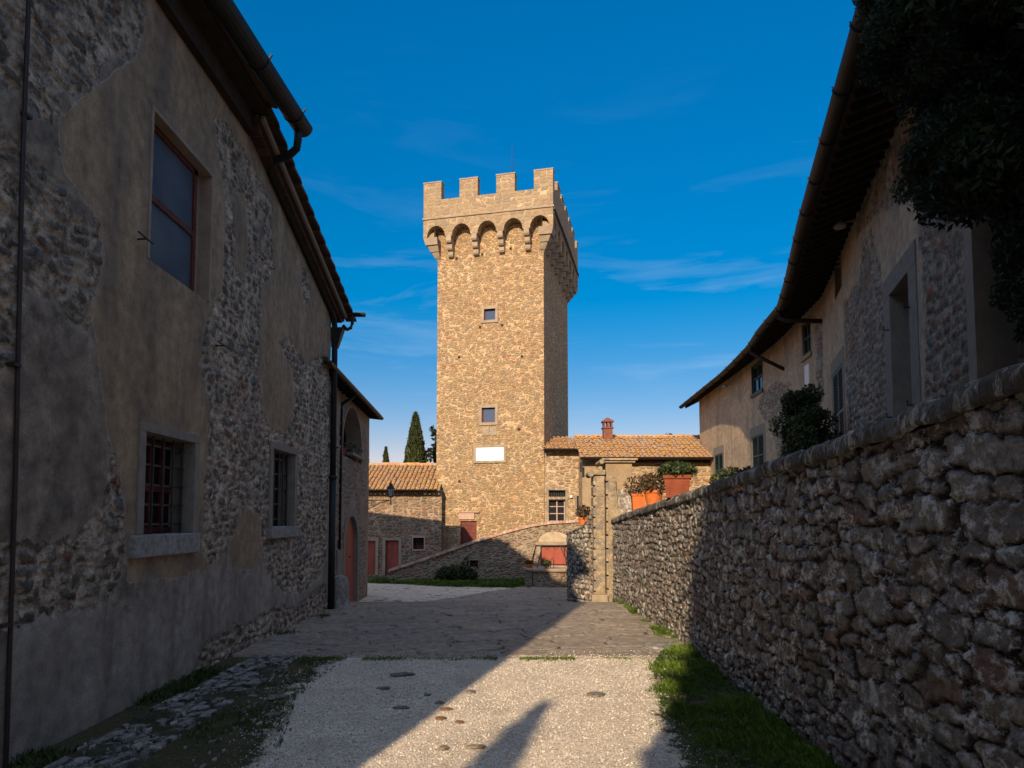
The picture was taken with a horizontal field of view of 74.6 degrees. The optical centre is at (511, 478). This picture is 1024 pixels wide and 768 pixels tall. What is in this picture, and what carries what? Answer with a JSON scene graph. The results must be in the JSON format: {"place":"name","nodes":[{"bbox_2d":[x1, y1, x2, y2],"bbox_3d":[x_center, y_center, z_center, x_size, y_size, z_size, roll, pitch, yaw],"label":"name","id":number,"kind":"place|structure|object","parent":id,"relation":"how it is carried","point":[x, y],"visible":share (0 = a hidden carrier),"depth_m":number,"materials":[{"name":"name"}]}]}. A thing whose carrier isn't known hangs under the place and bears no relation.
{"place":"outdoors","nodes":[
{"label":"outdoors","id":0,"kind":"place"},
{"bbox_2d":[11,650,800,767],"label":"gravel road","id":1,"kind":"structure","parent":0,"point":[115,721],"depth_m":6.91,"materials":[{"name":"beige gravel"}]},
{"bbox_2d":[55,648,299,767],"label":"cobble channel","id":2,"kind":"object","parent":1,"relation":"on","point":[166,735],"visible":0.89,"depth_m":7.03,"materials":[{"name":"grey stone"}]},
{"bbox_2d":[43,649,334,767],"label":"stone chips","id":3,"kind":"object","parent":1,"relation":"on","point":[85,746],"visible":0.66,"depth_m":6.84,"materials":[{"name":"grey stone"}]},
{"bbox_2d":[88,652,343,767],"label":"grass","id":4,"kind":"structure","parent":1,"relation":"on","point":[251,712],"depth_m":7.03,"materials":[{"name":"grass"}]},
{"bbox_2d":[265,712,280,716],"bbox_3d":[-2.547,2.509,7.163,0.169,0.023,0.151,-2,-4,29],"label":"loose stone","id":5,"kind":"object","parent":1,"relation":"on","point":[272,714],"visible":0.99,"depth_m":7.12,"materials":[{"name":"grey stone"}]},
{"bbox_2d":[267,694,288,699],"bbox_3d":[-2.746,2.551,7.866,0.253,0.029,0.197,2,-4,-28],"label":"loose stone","id":6,"kind":"object","parent":1,"relation":"on","point":[274,696],"visible":1,"depth_m":7.82,"materials":[{"name":"grey stone"}]},
{"bbox_2d":[376,686,390,689],"bbox_3d":[-1.583,2.579,8.278,0.176,0.024,0.118,0,-4,0],"label":"loose stone","id":7,"kind":"object","parent":1,"relation":"on","point":[383,687],"visible":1,"depth_m":8.25,"materials":[{"name":"grey stone"}]},
{"bbox_2d":[392,705,408,708],"bbox_3d":[-1.224,2.524,7.416,0.192,0.028,0.100,0,-4,0],"label":"loose stone","id":8,"kind":"object","parent":1,"relation":"on","point":[401,707],"visible":1,"depth_m":7.38,"materials":[{"name":"grey stone"}]},
{"bbox_2d":[390,672,414,675],"bbox_3d":[-1.472,2.621,9.021,0.338,0.028,0.170,1,-4,-13],"label":"loose stone","id":9,"kind":"object","parent":1,"relation":"on","point":[401,673],"visible":1,"depth_m":8.98,"materials":[{"name":"grey stone"}]},
{"bbox_2d":[435,716,446,719],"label":"loose stone","id":10,"kind":"object","parent":1,"relation":"on","point":[440,718],"visible":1,"depth_m":7.00,"materials":[{"name":"brown stone"}]},
{"bbox_2d":[439,745,448,749],"bbox_3d":[-0.619,2.446,6.112,0.094,0.025,0.101,0,-4,0],"label":"loose stone","id":11,"kind":"object","parent":1,"relation":"on","point":[443,747],"visible":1,"depth_m":6.09,"materials":[{"name":"beige stone"}]},
{"bbox_2d":[440,707,452,709],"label":"loose stone","id":12,"kind":"object","parent":1,"relation":"on","point":[445,708],"visible":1,"depth_m":7.34,"materials":[{"name":"brown stone"}]},
{"bbox_2d":[465,690,475,693],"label":"loose stone","id":13,"kind":"object","parent":1,"relation":"on","point":[470,691],"visible":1,"depth_m":8.06,"materials":[{"name":"beige stone"}]},
{"bbox_2d":[466,744,485,748],"bbox_3d":[-0.328,2.447,6.146,0.179,0.024,0.092,0,-4,0],"label":"loose stone","id":14,"kind":"object","parent":1,"relation":"on","point":[473,746],"visible":1,"depth_m":6.12,"materials":[{"name":"beige stone"}]},
{"bbox_2d":[286,652,698,661],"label":"grass","id":15,"kind":"structure","parent":1,"relation":"on","point":[455,659],"depth_m":10.05,"materials":[{"name":"green plant"}]},
{"bbox_2d":[587,691,604,696],"bbox_3d":[0.994,2.557,7.978,0.202,0.028,0.204,-3,-5,42],"label":"loose stone","id":16,"kind":"object","parent":1,"relation":"on","point":[595,694],"visible":1,"depth_m":7.95,"materials":[{"name":"beige stone"}]},
{"bbox_2d":[645,643,844,767],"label":"grass","id":17,"kind":"structure","parent":1,"relation":"on","point":[776,734],"depth_m":6.78,"materials":[{"name":"green plant"}]},
{"bbox_2d":[359,576,509,601],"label":"courtyard gravel","id":18,"kind":"structure","parent":0,"point":[381,592],"depth_m":24.34,"materials":[{"name":"grey gravel"}]},
{"bbox_2d":[368,577,529,587],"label":"grass","id":19,"kind":"structure","parent":18,"relation":"on","point":[506,582],"depth_m":26.79,"materials":[{"name":"green plant"}]},
{"bbox_2d":[433,556,479,580],"bbox_3d":[-2.299,3.872,27.863,1.925,1.238,0.923,0,-4,0],"label":"bush","id":20,"kind":"object","parent":19,"relation":"on","point":[462,572],"visible":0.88,"depth_m":27.66,"materials":[{"name":"green plant"}]},
{"bbox_2d":[230,601,701,658],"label":"paving","id":21,"kind":"structure","parent":0,"point":[417,628],"depth_m":12.32,"materials":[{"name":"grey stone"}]},
{"bbox_2d":[5,611,329,767],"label":"grass","id":22,"kind":"structure","parent":21,"relation":"on","point":[183,684],"depth_m":7.80,"materials":[{"name":"grass"}]},
{"bbox_2d":[334,574,349,608],"bbox_3d":[-4.055,2.680,15.814,0.510,0.840,0.517,0,-4,0],"label":"stone bollard","id":23,"kind":"object","parent":21,"relation":"on","point":[341,597],"visible":0.76,"depth_m":15.63,"materials":[{"name":"grey stone"}]},
{"bbox_2d":[585,458,637,601],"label":"gate pier","id":24,"kind":"structure","parent":21,"relation":"on","point":[610,499],"depth_m":18.20,"materials":[{"name":"stone"}]},
{"bbox_2d":[612,598,692,647],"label":"grass","id":25,"kind":"structure","parent":21,"relation":"on","point":[660,630],"depth_m":12.52,"materials":[{"name":"green plant"}]},
{"bbox_2d":[644,641,682,649],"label":"edge slab","id":26,"kind":"structure","parent":21,"relation":"on","point":[657,645],"depth_m":10.89,"materials":[{"name":"grey stone"}]},
{"bbox_2d":[423,585,567,601],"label":"courtyard paving","id":27,"kind":"structure","parent":0,"point":[534,594],"depth_m":22.48,"materials":[{"name":"grey stone"}]},
{"bbox_2d":[523,545,567,586],"bbox_3d":[1.500,3.440,26.439,2.120,1.601,2.120,0,-4,0],"label":"stone well","id":28,"kind":"object","parent":27,"relation":"on","point":[537,575],"visible":0.74,"depth_m":25.57,"materials":[{"name":"beige stone"}]},
{"bbox_2d":[525,560,532,567],"bbox_3d":[0.668,3.300,26.090,0.366,0.347,0.396,0,-4,0],"label":"flower pot","id":29,"kind":"object","parent":28,"relation":"on","point":[527,564],"visible":1,"depth_m":26.00,"materials":[{"name":"ceramic"}]},
{"bbox_2d":[541,559,551,568],"bbox_3d":[1.312,3.252,25.565,0.412,0.378,0.337,2,-4,-33],"label":"flower pot","id":30,"kind":"object","parent":28,"relation":"on","point":[547,562],"visible":1,"depth_m":25.51,"materials":[{"name":"green ceramic"}]},
{"bbox_2d":[233,0,855,466],"label":"sky","id":31,"kind":"structure","parent":0,"point":[679,138],"materials":[{"name":"blue"}]},
{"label":"terrace","id":32,"kind":"structure","parent":0,"visible":0},
{"bbox_2d":[709,465,752,483],"bbox_3d":[4.727,0.148,13.313,1.647,0.907,1.482,0,-4,0],"label":"trailing plant","id":33,"kind":"object","parent":32,"relation":"on","point":[725,473],"visible":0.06,"depth_m":13.56,"materials":[{"name":"green plant"}]},
{"bbox_2d":[766,383,842,457],"bbox_3d":[6.024,-0.449,13.643,1.551,2.985,1.685,0,-4,0],"label":"camellia shrub","id":34,"kind":"object","parent":32,"relation":"on","point":[803,423],"visible":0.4,"depth_m":13.41,"materials":[{"name":"green plant"}]},
{"bbox_2d":[679,4,1023,480],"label":"plastered villa","id":35,"kind":"object","parent":32,"relation":"on","point":[881,310],"visible":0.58,"depth_m":10.59,"materials":[{"name":"beige paint"}]},
{"bbox_2d":[713,444,724,480],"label":"window","id":36,"kind":"structure","parent":35,"relation":"in","point":[718,452],"depth_m":27.49,"materials":[{"name":"grey stone"}]},
{"bbox_2d":[750,360,763,398],"bbox_3d":[8.371,-3.350,22.700,0.286,1.100,1.274,0,-4,3],"label":"window","id":37,"kind":"structure","parent":35,"relation":"in","point":[757,369],"depth_m":22.87,"materials":[{"name":"black glass"}]},
{"bbox_2d":[750,423,765,467],"bbox_3d":[8.397,-0.837,22.595,0.338,1.870,1.685,0,-4,3],"label":"window","id":38,"kind":"structure","parent":35,"relation":"in","point":[757,435],"depth_m":22.73,"materials":[{"name":"grey stone"}]},
{"bbox_2d":[800,316,811,362],"bbox_3d":[7.890,-3.671,17.782,0.285,1.040,0.870,0,-4,8],"label":"window","id":39,"kind":"structure","parent":35,"relation":"in","point":[805,327],"depth_m":17.95,"materials":[{"name":"black glass"}]},
{"bbox_2d":[834,255,841,298],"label":"window","id":40,"kind":"structure","parent":35,"relation":"in","point":[838,272],"depth_m":14.71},
{"bbox_2d":[830,346,846,435],"bbox_3d":[7.157,-1.485,14.455,0.338,2.370,1.786,-1,-4,17],"label":"window","id":41,"kind":"structure","parent":35,"relation":"in","point":[837,365],"depth_m":14.47,"materials":[{"name":"grey wood"}]},
{"bbox_2d":[882,239,921,418],"bbox_3d":[5.572,-0.984,9.301,0.471,4.100,1.714,-1,-4,17],"label":"door","id":42,"kind":"structure","parent":35,"relation":"in","point":[901,322],"depth_m":9.81,"materials":[{"name":"grey stone"}]},
{"bbox_2d":[852,0,1023,344],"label":"tree","id":43,"kind":"object","parent":32,"relation":"on","point":[961,62],"visible":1,"depth_m":5.13,"materials":[{"name":"green plant"}]},
{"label":"ground","id":44,"kind":"structure","parent":0,"visible":0},
{"bbox_2d":[0,0,365,767],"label":"stone house","id":45,"kind":"structure","parent":44,"relation":"on","point":[174,306],"depth_m":7.91,"materials":[{"name":"paint"}]},
{"bbox_2d":[128,420,200,558],"bbox_3d":[-4.392,0.162,8.307,0.415,1.570,1.602,0,-4,0],"label":"window","id":46,"kind":"structure","parent":45,"relation":"in","point":[168,465],"depth_m":8.63,"materials":[{"name":"grey stone"}]},
{"bbox_2d":[146,104,213,301],"bbox_3d":[-4.421,-3.450,8.707,0.358,1.850,1.634,0,-4,0],"label":"window","id":47,"kind":"structure","parent":45,"relation":"in","point":[181,187],"depth_m":8.88,"materials":[{"name":"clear glass"}]},
{"bbox_2d":[266,440,298,538],"bbox_3d":[-4.400,0.242,12.553,0.400,1.730,1.512,0,-4,0],"label":"window","id":48,"kind":"structure","parent":45,"relation":"in","point":[283,459],"depth_m":13.02,"materials":[{"name":"grey stone"}]},
{"bbox_2d":[323,357,383,602],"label":"loggia house","id":49,"kind":"structure","parent":44,"relation":"on","point":[356,410],"depth_m":20.41,"materials":[{"name":"brown stone"}]},
{"bbox_2d":[343,442,346,454],"bbox_3d":[-4.909,-0.840,19.221,0.346,0.504,0.332,-1,-4,21],"label":"flower pot","id":50,"kind":"object","parent":49,"relation":"on","point":[344,449],"visible":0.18,"depth_m":19.18,"materials":[{"name":"brown ceramic"}]},
{"bbox_2d":[342,509,358,601],"bbox_3d":[-4.882,2.417,20.031,0.210,3.020,2.480,0,-4,-3],"label":"door","id":51,"kind":"structure","parent":49,"relation":"in","point":[350,538],"depth_m":20.63,"materials":[{"name":"red wood"}]},
{"bbox_2d":[345,442,362,461],"bbox_3d":[-4.894,-0.813,20.675,0.584,0.628,0.607,0,-4,0],"label":"flower pot","id":52,"kind":"object","parent":49,"relation":"on","point":[356,447],"visible":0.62,"depth_m":20.61,"materials":[{"name":"brown ceramic"}]},
{"bbox_2d":[367,482,394,509],"bbox_3d":[-4.483,0.590,22.907,0.965,1.000,0.260,0,-4,0],"label":"street lamp","id":53,"kind":"object","parent":49,"relation":"attached to","point":[390,488],"visible":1,"depth_m":22.87,"materials":[{"name":"black metal"}]},
{"bbox_2d":[382,446,389,461],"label":"cypress tree","id":54,"kind":"object","parent":44,"relation":"on","point":[385,455],"visible":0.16,"depth_m":60.10,"materials":[{"name":"green plant"}]},
{"bbox_2d":[368,462,442,575],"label":"outbuilding","id":55,"kind":"structure","parent":44,"relation":"on","point":[405,526],"depth_m":31.55,"materials":[{"name":"stone"}]},
{"bbox_2d":[412,536,424,550],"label":"window","id":56,"kind":"structure","parent":55,"relation":"in","point":[419,541],"depth_m":31.52,"materials":[{"name":"glass"}]},
{"bbox_2d":[403,411,427,468],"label":"cypress tree","id":57,"kind":"object","parent":44,"relation":"on","point":[414,450],"visible":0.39,"depth_m":44.83,"materials":[{"name":"green plant"}]},
{"bbox_2d":[425,425,436,462],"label":"evergreen tree","id":58,"kind":"object","parent":44,"relation":"on","point":[430,454],"visible":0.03,"depth_m":45.66,"materials":[{"name":"green plant"}]},
{"bbox_2d":[388,519,580,580],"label":"ramp wall","id":59,"kind":"structure","parent":44,"relation":"on","point":[506,555],"depth_m":28.35,"materials":[{"name":"stone"}]},
{"bbox_2d":[422,164,578,551],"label":"stone tower","id":60,"kind":"structure","parent":44,"relation":"on","point":[505,255],"depth_m":31.99,"materials":[{"name":"beige stone"}]},
{"bbox_2d":[461,521,476,544],"bbox_3d":[-2.023,3.239,31.819,0.800,2.420,0.075,-1,-4,13],"label":"door","id":61,"kind":"structure","parent":60,"relation":"in","point":[468,528],"depth_m":31.83,"materials":[{"name":"red paint"}]},
{"bbox_2d":[479,404,497,424],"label":"window","id":62,"kind":"structure","parent":60,"relation":"in","point":[488,414],"depth_m":31.90,"materials":[{"name":"stone"}]},
{"bbox_2d":[481,305,497,322],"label":"window","id":63,"kind":"structure","parent":60,"relation":"in","point":[491,316],"depth_m":32.15,"materials":[{"name":"stone"}]},
{"bbox_2d":[566,512,593,601],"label":"return wall","id":64,"kind":"structure","parent":44,"relation":"on","point":[579,569],"depth_m":18.81,"materials":[{"name":"stone"}]},
{"bbox_2d":[575,504,590,524],"bbox_3d":[2.008,1.022,18.966,0.512,0.616,0.525,0,-4,0],"label":"flower pot","id":65,"kind":"object","parent":64,"relation":"on","point":[585,513],"visible":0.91,"depth_m":18.89,"materials":[{"name":"ceramic"}]},
{"bbox_2d":[541,418,713,522],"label":"gatehouse wing","id":66,"kind":"structure","parent":44,"relation":"on","point":[569,465],"depth_m":30.45,"materials":[{"name":"beige stone"}]},
{"bbox_2d":[546,487,567,521],"bbox_3d":[2.040,1.259,30.570,1.000,1.660,0.300,0,-4,0],"label":"window","id":67,"kind":"structure","parent":66,"relation":"in","point":[556,497],"depth_m":30.62,"materials":[{"name":"stone"}]},
{"bbox_2d":[575,494,578,515],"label":"window","id":68,"kind":"structure","parent":66,"relation":"in","point":[576,495],"depth_m":30.45,"materials":[{"name":"stone"}]},
{"bbox_2d":[611,362,1023,767],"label":"retaining wall","id":69,"kind":"structure","parent":44,"relation":"on","point":[853,598],"depth_m":4.96,"materials":[{"name":"stone"}]},
{"bbox_2d":[623,476,648,509],"bbox_3d":[2.965,0.334,15.762,0.730,0.829,0.762,0,-4,0],"label":"flower pot","id":70,"kind":"object","parent":69,"relation":"on","point":[638,500],"visible":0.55,"depth_m":15.56,"materials":[{"name":"ceramic"}]},
{"bbox_2d":[636,471,664,504],"bbox_3d":[2.970,0.201,14.113,0.704,0.713,0.760,-2,-4,29],"label":"flower pot","id":71,"kind":"object","parent":69,"relation":"on","point":[650,491],"visible":0.88,"depth_m":13.98,"materials":[{"name":"ceramic"}]},
{"bbox_2d":[657,460,697,497],"bbox_3d":[3.035,0.013,12.321,0.765,0.698,0.947,0,-4,0],"label":"planter box","id":72,"kind":"object","parent":69,"relation":"on","point":[676,476],"visible":0.98,"depth_m":12.05,"materials":[{"name":"brown ceramic"}]}
]}

